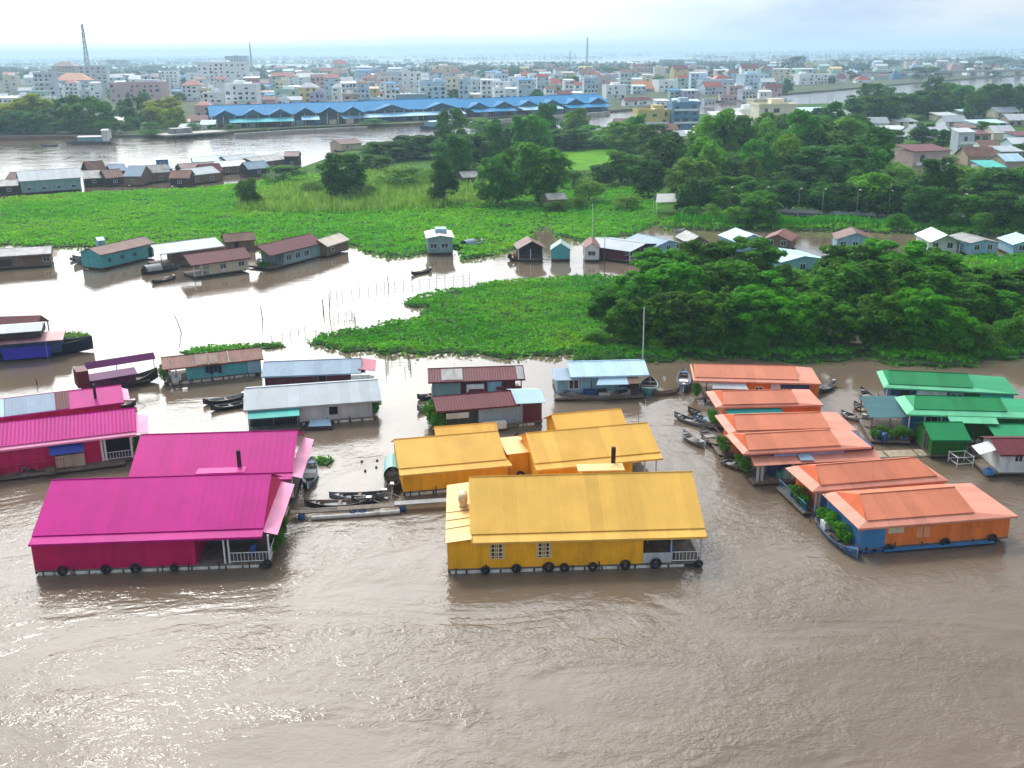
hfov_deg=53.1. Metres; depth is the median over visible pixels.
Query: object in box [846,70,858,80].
tree
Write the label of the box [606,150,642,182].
tree
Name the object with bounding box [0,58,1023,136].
town ground
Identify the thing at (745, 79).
town building
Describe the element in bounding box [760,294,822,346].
mangrove tree
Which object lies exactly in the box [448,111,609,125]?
quay wall
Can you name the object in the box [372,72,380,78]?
town building
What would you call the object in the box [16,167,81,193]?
houseboat
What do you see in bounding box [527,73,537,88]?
town building
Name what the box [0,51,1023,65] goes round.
wood
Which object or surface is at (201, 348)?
hyacinth
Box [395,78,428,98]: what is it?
glass pavilion
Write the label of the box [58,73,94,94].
town building
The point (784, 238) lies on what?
floating house
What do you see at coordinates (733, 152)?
tree
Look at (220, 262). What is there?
floating house
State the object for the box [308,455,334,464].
hyacinth
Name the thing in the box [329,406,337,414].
window
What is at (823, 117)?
tree
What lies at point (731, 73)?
town building
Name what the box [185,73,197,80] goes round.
town building
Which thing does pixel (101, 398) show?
floating house
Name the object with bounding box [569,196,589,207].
bush
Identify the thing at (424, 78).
town building
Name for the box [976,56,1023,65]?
tree
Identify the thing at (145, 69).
tree
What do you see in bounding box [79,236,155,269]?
floating house
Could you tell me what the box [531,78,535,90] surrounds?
town building
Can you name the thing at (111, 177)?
houseboat
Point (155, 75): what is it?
town building
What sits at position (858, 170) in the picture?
tree
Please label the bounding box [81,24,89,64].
lattice mast
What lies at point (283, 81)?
town building
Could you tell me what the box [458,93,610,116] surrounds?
market hall
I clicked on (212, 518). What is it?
floating house
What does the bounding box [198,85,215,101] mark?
town building
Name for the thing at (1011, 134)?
village house
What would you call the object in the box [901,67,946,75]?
tree
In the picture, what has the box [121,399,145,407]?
sampan
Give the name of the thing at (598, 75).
town building
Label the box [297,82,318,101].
town building
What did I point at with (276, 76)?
town building
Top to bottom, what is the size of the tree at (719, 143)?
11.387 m
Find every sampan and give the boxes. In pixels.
[0,467,28,481]
[23,465,76,472]
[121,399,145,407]
[151,275,179,282]
[202,392,243,404]
[210,399,243,410]
[302,456,317,488]
[304,496,380,507]
[329,488,399,498]
[351,494,378,502]
[411,267,434,274]
[417,393,431,399]
[417,405,423,411]
[498,420,520,429]
[563,388,630,399]
[639,376,657,396]
[655,387,679,395]
[673,228,684,231]
[674,411,718,430]
[677,368,690,395]
[682,429,705,446]
[688,406,719,414]
[693,413,719,422]
[699,426,717,445]
[719,454,742,470]
[802,506,813,514]
[815,512,859,558]
[819,379,839,392]
[841,409,868,421]
[853,400,866,412]
[859,386,874,395]
[860,413,875,428]
[887,434,914,441]
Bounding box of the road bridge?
[854,69,1023,77]
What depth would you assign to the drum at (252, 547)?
80.54 m
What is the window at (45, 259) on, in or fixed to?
in the houseboat at (31, 256)
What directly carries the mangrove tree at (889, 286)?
on the mangrove bank
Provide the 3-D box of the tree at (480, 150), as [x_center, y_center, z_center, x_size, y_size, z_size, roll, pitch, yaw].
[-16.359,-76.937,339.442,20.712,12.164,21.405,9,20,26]
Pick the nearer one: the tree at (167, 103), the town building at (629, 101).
the tree at (167, 103)
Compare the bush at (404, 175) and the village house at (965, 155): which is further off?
the village house at (965, 155)
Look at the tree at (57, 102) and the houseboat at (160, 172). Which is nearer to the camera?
the houseboat at (160, 172)
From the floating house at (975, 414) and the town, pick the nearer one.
the floating house at (975, 414)
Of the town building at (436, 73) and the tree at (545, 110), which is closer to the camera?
the tree at (545, 110)
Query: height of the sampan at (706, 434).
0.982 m
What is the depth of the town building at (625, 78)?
937.11 m
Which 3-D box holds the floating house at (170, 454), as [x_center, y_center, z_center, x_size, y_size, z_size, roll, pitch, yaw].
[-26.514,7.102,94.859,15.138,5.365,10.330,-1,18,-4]
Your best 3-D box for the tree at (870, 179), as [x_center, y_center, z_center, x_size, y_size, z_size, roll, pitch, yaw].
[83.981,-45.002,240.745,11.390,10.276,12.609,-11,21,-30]
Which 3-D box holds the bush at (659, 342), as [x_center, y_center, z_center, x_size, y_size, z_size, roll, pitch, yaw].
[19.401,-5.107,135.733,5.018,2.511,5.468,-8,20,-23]
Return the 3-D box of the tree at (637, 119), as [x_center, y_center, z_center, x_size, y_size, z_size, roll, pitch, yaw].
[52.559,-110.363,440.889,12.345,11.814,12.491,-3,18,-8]
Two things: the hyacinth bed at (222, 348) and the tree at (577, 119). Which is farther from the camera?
the tree at (577, 119)
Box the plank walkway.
[286,498,446,519]
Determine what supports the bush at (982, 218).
on the bank strip at (901, 230)
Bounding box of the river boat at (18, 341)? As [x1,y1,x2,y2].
[0,321,93,360]
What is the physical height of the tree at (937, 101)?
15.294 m
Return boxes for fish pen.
[948,450,974,467]
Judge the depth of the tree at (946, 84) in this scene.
672.07 m
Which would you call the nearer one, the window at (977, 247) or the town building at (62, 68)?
the window at (977, 247)
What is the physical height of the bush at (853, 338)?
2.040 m
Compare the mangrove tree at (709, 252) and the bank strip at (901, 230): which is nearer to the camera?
the mangrove tree at (709, 252)
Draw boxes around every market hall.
[207,103,294,127]
[292,101,366,124]
[339,97,466,121]
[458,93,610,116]
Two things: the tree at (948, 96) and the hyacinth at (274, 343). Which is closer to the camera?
the hyacinth at (274, 343)
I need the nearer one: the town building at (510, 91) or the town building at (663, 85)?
the town building at (510, 91)
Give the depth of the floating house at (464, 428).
100.45 m
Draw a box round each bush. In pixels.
[70,123,96,133]
[92,120,115,132]
[109,120,135,132]
[136,129,163,136]
[138,121,160,131]
[185,122,203,130]
[206,124,218,129]
[223,124,238,128]
[256,165,308,181]
[297,180,323,190]
[358,119,386,125]
[361,182,378,193]
[370,164,432,186]
[417,169,435,178]
[542,201,567,211]
[563,170,588,187]
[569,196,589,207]
[572,178,609,201]
[583,329,614,343]
[612,193,646,209]
[615,343,639,353]
[638,336,675,351]
[682,206,700,216]
[701,203,722,217]
[720,205,746,222]
[771,335,803,349]
[812,341,832,351]
[828,330,857,343]
[880,336,920,353]
[885,161,921,182]
[885,213,912,230]
[928,341,963,357]
[943,166,985,191]
[963,166,987,175]
[969,323,1005,353]
[970,212,994,233]
[981,319,1023,347]
[995,315,1023,344]
[1005,213,1023,229]
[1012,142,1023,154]
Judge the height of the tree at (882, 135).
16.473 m
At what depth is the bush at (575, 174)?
293.17 m
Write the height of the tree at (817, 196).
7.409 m
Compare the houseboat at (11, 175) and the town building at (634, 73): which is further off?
the town building at (634, 73)
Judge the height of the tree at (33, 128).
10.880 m
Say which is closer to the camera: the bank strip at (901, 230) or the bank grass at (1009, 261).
the bank grass at (1009, 261)
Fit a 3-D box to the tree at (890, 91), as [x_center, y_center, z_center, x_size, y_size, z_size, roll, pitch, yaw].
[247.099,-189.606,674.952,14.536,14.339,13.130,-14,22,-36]
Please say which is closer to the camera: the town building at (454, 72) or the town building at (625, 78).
the town building at (625, 78)
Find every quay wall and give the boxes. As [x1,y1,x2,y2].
[234,126,367,136]
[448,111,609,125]
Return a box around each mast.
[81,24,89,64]
[249,43,252,71]
[586,38,587,66]
[592,205,592,236]
[642,307,644,358]
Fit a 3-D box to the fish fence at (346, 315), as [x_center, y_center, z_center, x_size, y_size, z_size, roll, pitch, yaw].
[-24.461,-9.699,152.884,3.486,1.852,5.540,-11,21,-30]
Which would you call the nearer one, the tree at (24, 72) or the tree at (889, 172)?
the tree at (889, 172)
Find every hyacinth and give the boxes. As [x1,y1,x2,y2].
[64,330,90,338]
[179,346,224,353]
[189,343,256,349]
[228,342,284,348]
[262,341,281,345]
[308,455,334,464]
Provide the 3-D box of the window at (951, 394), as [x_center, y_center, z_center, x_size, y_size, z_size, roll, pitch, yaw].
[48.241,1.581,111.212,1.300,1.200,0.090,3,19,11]
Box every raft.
[304,419,333,430]
[876,449,928,457]
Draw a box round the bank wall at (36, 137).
[0,135,87,140]
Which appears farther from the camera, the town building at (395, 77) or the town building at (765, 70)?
the town building at (765, 70)
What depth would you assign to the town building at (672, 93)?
799.93 m
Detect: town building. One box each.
[0,96,19,113]
[2,72,16,74]
[2,73,21,92]
[11,93,27,103]
[17,87,32,93]
[23,75,33,85]
[26,91,49,96]
[32,70,60,100]
[41,96,55,108]
[52,61,78,76]
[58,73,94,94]
[59,83,64,97]
[64,80,80,96]
[78,65,110,93]
[79,87,90,97]
[89,82,102,98]
[108,79,169,102]
[110,74,124,81]
[128,75,140,81]
[140,73,151,79]
[150,73,158,78]
[161,71,180,88]
[171,89,180,98]
[180,80,203,100]
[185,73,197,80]
[193,101,213,116]
[194,77,207,87]
[196,60,249,87]
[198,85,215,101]
[201,89,225,104]
[215,76,225,98]
[224,55,249,69]
[224,80,260,103]
[226,77,237,83]
[243,76,260,89]
[250,72,259,77]
[260,79,268,84]
[260,90,273,97]
[261,96,277,103]
[264,85,270,89]
[264,93,274,95]
[269,75,271,88]
[271,72,285,89]
[274,77,288,88]
[274,86,298,97]
[278,95,289,102]
[285,72,297,84]
[287,96,301,102]
[295,70,311,74]
[296,73,313,84]
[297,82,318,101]
[309,88,325,101]
[310,74,323,88]
[318,68,332,73]
[324,74,339,98]
[330,83,341,101]
[331,60,347,67]
[333,69,348,76]
[339,77,353,80]
[340,81,356,101]
[342,91,358,100]
[355,69,370,79]
[356,80,369,100]
[356,86,378,96]
[362,75,375,86]
[369,96,383,99]
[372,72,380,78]
[375,79,392,90]
[380,75,389,97]
[381,70,401,86]
[384,82,395,99]
[394,69,409,71]
[395,87,405,92]
[401,72,420,92]
[418,78,445,97]
[421,72,428,75]
[421,76,428,80]
[428,69,443,80]
[432,64,454,80]
[445,74,468,97]
[450,69,463,76]
[458,76,468,98]
[469,77,479,97]
[469,93,479,97]
[480,78,491,97]
[485,71,495,78]
[491,71,508,80]
[492,79,508,96]
[492,85,503,96]
[505,87,516,96]
[508,74,525,86]
[517,78,531,95]
[519,71,528,77]
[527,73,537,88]
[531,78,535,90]
[535,74,548,93]
[543,86,556,94]
[550,84,561,88]
[551,74,566,79]
[551,78,561,89]
[552,67,567,73]
[554,90,571,94]
[560,71,575,76]
[562,79,573,90]
[572,91,581,93]
[573,82,581,90]
[576,69,595,77]
[579,75,590,81]
[582,75,598,93]
[589,73,600,88]
[600,73,609,85]
[602,82,626,98]
[617,81,653,91]
[619,72,631,92]
[620,69,637,77]
[621,97,637,105]
[630,62,651,77]
[631,78,641,80]
[631,84,645,93]
[633,105,670,124]
[637,97,651,104]
[641,74,652,81]
[652,79,688,91]
[652,99,669,105]
[667,89,679,99]
[667,97,699,129]
[669,65,688,78]
[674,75,688,89]
[679,89,699,99]
[688,72,707,88]
[696,79,734,93]
[699,82,722,94]
[701,98,715,104]
[707,111,743,119]
[710,74,730,78]
[713,69,728,76]
[718,94,736,100]
[722,69,739,82]
[726,83,742,94]
[734,104,750,117]
[736,72,768,88]
[737,86,755,99]
[739,64,758,73]
[746,98,767,107]
[750,98,797,128]
[757,90,772,97]
[758,66,772,77]
[758,78,775,88]
[761,83,782,95]
[772,68,791,80]
[793,72,815,84]
[795,68,817,73]
[797,107,820,113]
[815,74,836,83]
[833,109,850,118]
[837,74,846,81]
[852,76,870,82]
[893,144,952,174]
[950,128,975,154]
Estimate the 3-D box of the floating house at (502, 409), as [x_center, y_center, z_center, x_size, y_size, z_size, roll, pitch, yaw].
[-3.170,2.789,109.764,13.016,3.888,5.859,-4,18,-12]
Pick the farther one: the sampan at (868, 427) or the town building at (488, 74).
the town building at (488, 74)
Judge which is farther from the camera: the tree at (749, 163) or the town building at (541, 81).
the town building at (541, 81)
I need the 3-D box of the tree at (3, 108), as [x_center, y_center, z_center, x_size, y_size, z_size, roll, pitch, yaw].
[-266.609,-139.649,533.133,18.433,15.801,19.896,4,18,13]
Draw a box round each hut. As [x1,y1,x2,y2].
[220,231,255,248]
[317,232,349,256]
[457,171,478,182]
[513,236,546,260]
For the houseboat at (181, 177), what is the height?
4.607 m
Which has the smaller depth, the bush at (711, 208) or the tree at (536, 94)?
the bush at (711, 208)
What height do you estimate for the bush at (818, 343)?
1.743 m
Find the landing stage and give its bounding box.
[154,127,227,139]
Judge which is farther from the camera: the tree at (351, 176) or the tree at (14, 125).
the tree at (14, 125)
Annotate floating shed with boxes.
[550,239,570,260]
[915,421,979,457]
[971,436,1023,475]
[983,423,1023,439]
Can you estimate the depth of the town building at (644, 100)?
725.14 m
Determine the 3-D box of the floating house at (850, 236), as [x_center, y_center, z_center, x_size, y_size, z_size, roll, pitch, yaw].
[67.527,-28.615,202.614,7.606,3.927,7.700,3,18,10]
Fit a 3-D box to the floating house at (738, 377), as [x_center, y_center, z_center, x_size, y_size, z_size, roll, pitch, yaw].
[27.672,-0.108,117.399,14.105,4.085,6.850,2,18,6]
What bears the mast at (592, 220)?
in the river water
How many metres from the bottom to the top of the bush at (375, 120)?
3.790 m
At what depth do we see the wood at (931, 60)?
2757.43 m
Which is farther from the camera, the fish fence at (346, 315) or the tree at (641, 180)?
the tree at (641, 180)
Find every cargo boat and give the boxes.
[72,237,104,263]
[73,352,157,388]
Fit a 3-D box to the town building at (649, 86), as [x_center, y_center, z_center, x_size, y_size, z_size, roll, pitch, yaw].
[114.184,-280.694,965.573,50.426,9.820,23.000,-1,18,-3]
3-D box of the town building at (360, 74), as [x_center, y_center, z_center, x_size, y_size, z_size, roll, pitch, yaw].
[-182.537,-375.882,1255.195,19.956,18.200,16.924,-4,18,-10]
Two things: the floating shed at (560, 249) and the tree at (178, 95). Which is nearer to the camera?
the floating shed at (560, 249)
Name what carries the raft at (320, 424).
on the river water
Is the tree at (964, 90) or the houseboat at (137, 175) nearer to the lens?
the houseboat at (137, 175)
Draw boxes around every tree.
[0,67,24,71]
[0,93,55,117]
[0,105,15,130]
[0,110,23,132]
[3,113,28,133]
[17,70,38,74]
[19,112,47,133]
[23,108,60,132]
[49,97,68,122]
[53,101,93,132]
[60,94,105,123]
[84,98,115,130]
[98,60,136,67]
[101,102,117,122]
[115,101,123,116]
[118,97,145,122]
[124,116,141,129]
[133,65,166,70]
[138,91,150,104]
[139,96,183,122]
[141,104,169,126]
[159,105,186,128]
[174,92,186,100]
[233,177,262,203]
[265,66,300,69]
[315,152,367,195]
[355,141,409,159]
[361,154,394,170]
[363,63,391,68]
[389,134,438,157]
[419,61,464,66]
[426,154,459,200]
[428,133,495,167]
[433,142,468,164]
[434,108,469,138]
[444,133,472,172]
[447,89,458,98]
[461,65,499,69]
[467,118,497,133]
[473,153,524,202]
[476,124,526,148]
[481,119,506,157]
[501,147,525,179]
[503,67,520,75]
[509,114,554,157]
[511,141,575,201]
[528,92,544,95]
[531,61,561,66]
[531,102,564,128]
[545,128,593,148]
[560,76,579,81]
[561,113,577,128]
[563,107,589,138]
[565,125,626,146]
[584,285,618,317]
[588,162,616,184]
[596,121,654,151]
[600,67,619,72]
[603,296,653,345]
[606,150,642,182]
[606,270,659,307]
[621,114,646,136]
[625,158,668,195]
[627,247,699,289]
[631,123,672,154]
[631,291,697,345]
[634,136,684,178]
[645,260,717,319]
[652,75,663,79]
[654,131,684,166]
[659,60,694,64]
[661,156,720,193]
[667,159,732,188]
[673,176,719,212]
[674,147,694,169]
[676,238,744,285]
[678,136,727,172]
[678,290,745,347]
[683,134,717,158]
[684,123,723,143]
[684,146,702,159]
[690,259,765,299]
[691,139,724,149]
[695,108,744,151]
[704,235,788,287]
[706,185,744,211]
[711,175,759,193]
[715,114,763,150]
[717,150,743,186]
[719,128,741,148]
[719,284,786,346]
[722,65,734,69]
[723,146,740,151]
[727,151,757,173]
[728,270,795,319]
[734,180,787,208]
[736,138,778,179]
[738,189,782,223]
[739,156,766,181]
[751,112,791,130]
[755,117,776,138]
[756,132,789,153]
[756,133,801,178]
[757,262,800,296]
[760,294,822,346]
[768,164,827,195]
[770,178,812,208]
[779,56,808,67]
[779,108,824,146]
[781,78,793,95]
[785,144,865,183]
[788,268,810,292]
[788,290,832,300]
[791,278,817,292]
[795,120,846,154]
[795,157,821,181]
[796,294,864,342]
[799,182,849,212]
[806,244,874,278]
[806,262,881,317]
[811,107,832,116]
[819,115,843,133]
[819,164,846,189]
[821,118,844,140]
[822,101,847,132]
[827,76,836,82]
[827,116,878,145]
[831,182,876,213]
[832,143,867,159]
[841,171,892,211]
[842,95,865,115]
[843,157,881,182]
[844,258,924,316]
[845,113,870,122]
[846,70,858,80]
[848,95,865,105]
[848,139,897,172]
[849,63,871,68]
[849,237,935,280]
[852,167,882,172]
[854,120,877,139]
[856,83,885,104]
[856,291,909,343]
[857,124,896,169]
[860,95,903,120]
[865,181,911,215]
[874,169,903,192]
[881,287,958,347]
[882,60,900,66]
[883,85,896,100]
[884,92,926,117]
[884,128,906,143]
[899,175,938,194]
[899,264,962,320]
[900,185,949,222]
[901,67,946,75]
[905,123,938,142]
[906,156,966,197]
[911,69,929,80]
[913,89,954,117]
[917,246,968,281]
[919,77,942,93]
[924,305,982,351]
[926,68,939,78]
[933,129,951,146]
[937,82,950,90]
[937,93,957,111]
[939,194,990,223]
[943,85,987,111]
[944,282,999,324]
[946,63,984,69]
[947,82,963,101]
[949,264,1013,288]
[962,91,988,118]
[966,167,1023,195]
[972,269,1023,299]
[974,83,1023,110]
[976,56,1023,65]
[976,121,999,129]
[978,189,1023,224]
[980,290,1023,324]
[983,67,994,75]
[991,71,998,77]
[1010,85,1023,112]
[1011,305,1023,338]
[1013,166,1023,194]
[1014,267,1023,297]
[1018,196,1023,216]
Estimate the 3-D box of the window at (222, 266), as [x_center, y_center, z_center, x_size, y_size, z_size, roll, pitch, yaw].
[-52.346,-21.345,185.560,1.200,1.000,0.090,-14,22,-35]
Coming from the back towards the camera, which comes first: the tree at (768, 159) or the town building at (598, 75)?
the town building at (598, 75)
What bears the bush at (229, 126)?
on the town ground at (615, 104)
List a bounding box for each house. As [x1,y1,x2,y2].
[0,384,129,421]
[0,407,147,479]
[28,450,294,576]
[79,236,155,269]
[128,430,313,499]
[143,237,224,266]
[157,347,263,384]
[177,247,251,277]
[178,123,200,130]
[187,115,208,122]
[200,120,217,128]
[243,378,381,430]
[248,233,321,269]
[261,357,375,385]
[330,138,361,151]
[391,430,511,496]
[423,388,545,428]
[428,365,525,399]
[433,422,497,434]
[446,446,706,574]
[500,422,662,474]
[543,408,626,430]
[582,237,655,262]
[613,118,627,121]
[626,233,679,251]
[655,123,678,133]
[674,130,686,138]
[675,230,708,244]
[690,363,820,401]
[700,389,823,428]
[708,412,856,458]
[718,227,769,252]
[726,429,880,484]
[765,228,798,248]
[773,247,820,271]
[776,457,948,515]
[814,483,1017,553]
[831,226,873,250]
[855,395,1023,443]
[866,117,889,125]
[876,370,1017,401]
[877,125,903,136]
[889,118,918,126]
[902,124,948,137]
[915,227,963,252]
[928,112,956,120]
[935,115,967,127]
[949,232,999,255]
[952,124,978,130]
[954,109,981,117]
[954,147,996,165]
[964,119,1006,128]
[970,160,1006,171]
[973,140,1000,146]
[974,129,991,140]
[982,125,1014,139]
[985,106,1019,117]
[987,153,1023,168]
[988,146,1023,156]
[997,114,1023,125]
[997,232,1023,255]
[999,137,1023,145]
[1003,131,1023,138]
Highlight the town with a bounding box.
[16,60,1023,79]
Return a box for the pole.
[604,241,604,273]
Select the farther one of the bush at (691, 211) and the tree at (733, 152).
the tree at (733, 152)
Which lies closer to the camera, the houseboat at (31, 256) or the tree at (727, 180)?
the houseboat at (31, 256)
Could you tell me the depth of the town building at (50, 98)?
691.60 m
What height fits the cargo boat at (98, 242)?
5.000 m
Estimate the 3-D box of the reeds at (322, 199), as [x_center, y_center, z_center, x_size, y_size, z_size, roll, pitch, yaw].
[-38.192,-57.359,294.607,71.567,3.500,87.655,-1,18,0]
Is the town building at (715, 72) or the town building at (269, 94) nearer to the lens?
the town building at (269, 94)
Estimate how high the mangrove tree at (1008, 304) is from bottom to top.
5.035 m
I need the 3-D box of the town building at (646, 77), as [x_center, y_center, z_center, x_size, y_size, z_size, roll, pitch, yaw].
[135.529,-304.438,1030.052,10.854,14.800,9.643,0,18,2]
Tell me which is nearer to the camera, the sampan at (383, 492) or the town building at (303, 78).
the sampan at (383, 492)
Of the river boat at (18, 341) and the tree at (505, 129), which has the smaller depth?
the river boat at (18, 341)
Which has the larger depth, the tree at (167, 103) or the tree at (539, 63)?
the tree at (539, 63)
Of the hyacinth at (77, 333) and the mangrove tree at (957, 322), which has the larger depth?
the hyacinth at (77, 333)
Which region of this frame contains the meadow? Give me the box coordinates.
[560,145,629,170]
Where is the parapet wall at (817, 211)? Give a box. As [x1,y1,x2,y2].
[697,208,964,218]
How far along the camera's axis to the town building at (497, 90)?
778.66 m
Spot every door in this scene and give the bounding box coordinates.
[148,248,152,256]
[318,376,326,381]
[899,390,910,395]
[923,429,928,450]
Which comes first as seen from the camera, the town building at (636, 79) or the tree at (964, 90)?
the tree at (964, 90)
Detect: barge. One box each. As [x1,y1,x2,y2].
[66,129,112,143]
[420,119,453,128]
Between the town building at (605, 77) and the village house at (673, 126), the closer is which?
the village house at (673, 126)
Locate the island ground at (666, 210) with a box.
[265,88,1023,227]
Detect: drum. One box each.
[249,543,256,555]
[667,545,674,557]
[881,432,887,441]
[983,467,993,475]
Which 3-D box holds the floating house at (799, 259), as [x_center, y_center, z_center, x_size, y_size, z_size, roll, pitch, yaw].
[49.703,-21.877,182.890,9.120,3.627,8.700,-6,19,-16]
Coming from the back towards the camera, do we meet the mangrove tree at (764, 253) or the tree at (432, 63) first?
the tree at (432, 63)
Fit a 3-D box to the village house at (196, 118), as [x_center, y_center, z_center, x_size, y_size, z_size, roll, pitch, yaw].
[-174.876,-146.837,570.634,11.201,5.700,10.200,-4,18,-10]
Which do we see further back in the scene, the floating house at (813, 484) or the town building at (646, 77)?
the town building at (646, 77)
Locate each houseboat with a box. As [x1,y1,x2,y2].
[0,179,19,194]
[0,245,57,268]
[5,172,16,179]
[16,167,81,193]
[80,160,106,179]
[82,169,103,185]
[99,168,123,185]
[106,163,126,174]
[123,166,151,185]
[143,164,170,181]
[168,170,194,185]
[175,161,213,169]
[179,166,220,183]
[190,156,222,162]
[196,163,223,179]
[214,159,245,173]
[219,153,257,160]
[238,160,269,176]
[244,153,284,166]
[283,151,301,166]
[424,226,454,253]
[552,359,648,399]
[583,236,599,260]
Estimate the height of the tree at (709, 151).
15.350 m
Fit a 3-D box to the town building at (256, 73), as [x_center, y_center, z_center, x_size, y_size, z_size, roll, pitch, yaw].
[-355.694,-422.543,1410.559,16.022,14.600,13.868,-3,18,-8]
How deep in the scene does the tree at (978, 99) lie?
560.06 m
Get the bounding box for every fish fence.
[322,275,469,313]
[334,312,355,324]
[385,354,410,368]
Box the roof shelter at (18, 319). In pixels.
[0,315,49,330]
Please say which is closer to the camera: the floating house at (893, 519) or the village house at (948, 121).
the floating house at (893, 519)
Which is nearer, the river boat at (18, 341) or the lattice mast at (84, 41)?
the river boat at (18, 341)
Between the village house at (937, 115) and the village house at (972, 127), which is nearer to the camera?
the village house at (972, 127)
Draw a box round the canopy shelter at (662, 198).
[652,193,692,213]
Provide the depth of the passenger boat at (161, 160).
337.99 m
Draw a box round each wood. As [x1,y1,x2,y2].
[0,47,1023,60]
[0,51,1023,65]
[0,56,1023,73]
[0,60,888,84]
[6,49,1023,62]
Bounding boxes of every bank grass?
[557,340,1023,369]
[654,213,1023,235]
[793,251,1023,281]
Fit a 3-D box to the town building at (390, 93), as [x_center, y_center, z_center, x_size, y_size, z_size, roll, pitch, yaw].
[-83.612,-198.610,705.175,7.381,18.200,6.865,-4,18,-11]
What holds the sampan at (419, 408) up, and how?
on the river water
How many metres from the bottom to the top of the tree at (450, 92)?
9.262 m
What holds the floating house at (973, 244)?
on the river water
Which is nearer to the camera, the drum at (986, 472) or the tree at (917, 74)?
the drum at (986, 472)
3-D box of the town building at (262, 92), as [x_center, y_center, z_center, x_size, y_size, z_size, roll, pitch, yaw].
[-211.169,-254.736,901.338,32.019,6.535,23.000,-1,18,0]
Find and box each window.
[43,257,49,261]
[220,263,226,268]
[238,261,244,266]
[286,254,291,260]
[295,252,300,258]
[304,249,308,256]
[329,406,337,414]
[430,243,436,248]
[441,243,447,247]
[489,544,503,558]
[536,543,550,557]
[569,380,578,388]
[588,251,595,255]
[774,108,779,112]
[800,263,805,269]
[925,417,937,420]
[947,243,952,247]
[950,393,962,395]
[974,245,979,250]
[987,244,992,249]
[1014,456,1023,461]
[1019,245,1023,250]
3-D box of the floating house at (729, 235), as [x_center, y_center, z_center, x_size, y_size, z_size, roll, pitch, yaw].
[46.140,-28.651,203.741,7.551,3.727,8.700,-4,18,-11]
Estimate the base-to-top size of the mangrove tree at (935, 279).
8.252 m
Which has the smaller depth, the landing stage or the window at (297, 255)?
the window at (297, 255)
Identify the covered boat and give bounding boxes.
[141,263,180,274]
[383,454,399,499]
[460,238,482,246]
[507,253,517,260]
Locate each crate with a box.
[46,467,55,474]
[172,377,178,382]
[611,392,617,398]
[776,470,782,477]
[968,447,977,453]
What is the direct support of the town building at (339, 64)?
on the town ground at (615, 104)
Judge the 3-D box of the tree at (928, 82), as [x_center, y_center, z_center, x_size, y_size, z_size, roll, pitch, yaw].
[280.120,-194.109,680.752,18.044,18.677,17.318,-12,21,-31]
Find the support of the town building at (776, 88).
on the town ground at (615, 104)
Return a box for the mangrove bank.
[573,285,1018,360]
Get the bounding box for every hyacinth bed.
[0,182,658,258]
[64,333,89,338]
[180,349,219,353]
[190,346,250,349]
[238,345,285,348]
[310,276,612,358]
[315,457,332,465]
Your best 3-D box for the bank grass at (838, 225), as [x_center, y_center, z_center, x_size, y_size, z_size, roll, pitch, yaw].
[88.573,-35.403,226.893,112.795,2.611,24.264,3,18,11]
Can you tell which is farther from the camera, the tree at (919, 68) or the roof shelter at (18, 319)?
the tree at (919, 68)
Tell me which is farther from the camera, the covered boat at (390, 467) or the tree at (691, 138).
the tree at (691, 138)
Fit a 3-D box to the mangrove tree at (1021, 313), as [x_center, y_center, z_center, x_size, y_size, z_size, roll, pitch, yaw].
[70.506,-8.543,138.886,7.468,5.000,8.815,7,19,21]
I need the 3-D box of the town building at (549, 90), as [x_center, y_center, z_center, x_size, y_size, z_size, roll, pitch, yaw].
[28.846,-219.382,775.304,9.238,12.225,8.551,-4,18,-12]
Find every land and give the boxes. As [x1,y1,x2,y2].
[1,61,449,66]
[3,57,335,60]
[3,59,354,63]
[349,54,757,58]
[437,49,1020,55]
[453,58,594,59]
[650,55,1023,59]
[678,53,1011,56]
[757,50,1022,53]
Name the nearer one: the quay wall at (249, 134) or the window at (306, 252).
the window at (306, 252)
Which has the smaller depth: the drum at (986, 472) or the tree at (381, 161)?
the drum at (986, 472)
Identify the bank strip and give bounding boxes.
[575,343,1023,367]
[659,222,1023,235]
[798,256,1019,290]
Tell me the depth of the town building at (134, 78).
1223.26 m
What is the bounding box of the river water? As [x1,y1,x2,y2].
[0,49,1023,767]
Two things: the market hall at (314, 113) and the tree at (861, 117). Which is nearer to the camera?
the tree at (861, 117)
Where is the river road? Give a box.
[697,208,992,223]
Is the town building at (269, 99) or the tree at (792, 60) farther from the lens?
the tree at (792, 60)
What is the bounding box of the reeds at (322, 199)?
[234,166,496,212]
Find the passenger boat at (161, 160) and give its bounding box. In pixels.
[151,158,178,170]
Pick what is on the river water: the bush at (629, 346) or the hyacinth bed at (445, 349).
the hyacinth bed at (445, 349)
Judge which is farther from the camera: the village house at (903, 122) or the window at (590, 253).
the village house at (903, 122)
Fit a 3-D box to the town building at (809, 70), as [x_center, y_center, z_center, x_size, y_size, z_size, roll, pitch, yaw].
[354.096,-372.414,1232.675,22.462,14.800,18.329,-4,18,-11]
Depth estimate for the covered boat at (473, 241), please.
209.95 m
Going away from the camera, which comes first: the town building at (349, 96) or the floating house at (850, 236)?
the floating house at (850, 236)
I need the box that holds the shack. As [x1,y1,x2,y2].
[542,192,567,210]
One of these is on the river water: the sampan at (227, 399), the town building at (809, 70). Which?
the sampan at (227, 399)
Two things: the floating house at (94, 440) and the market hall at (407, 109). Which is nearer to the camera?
the floating house at (94, 440)
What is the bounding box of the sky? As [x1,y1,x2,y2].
[0,0,1023,59]
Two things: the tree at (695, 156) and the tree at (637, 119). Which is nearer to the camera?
the tree at (695, 156)

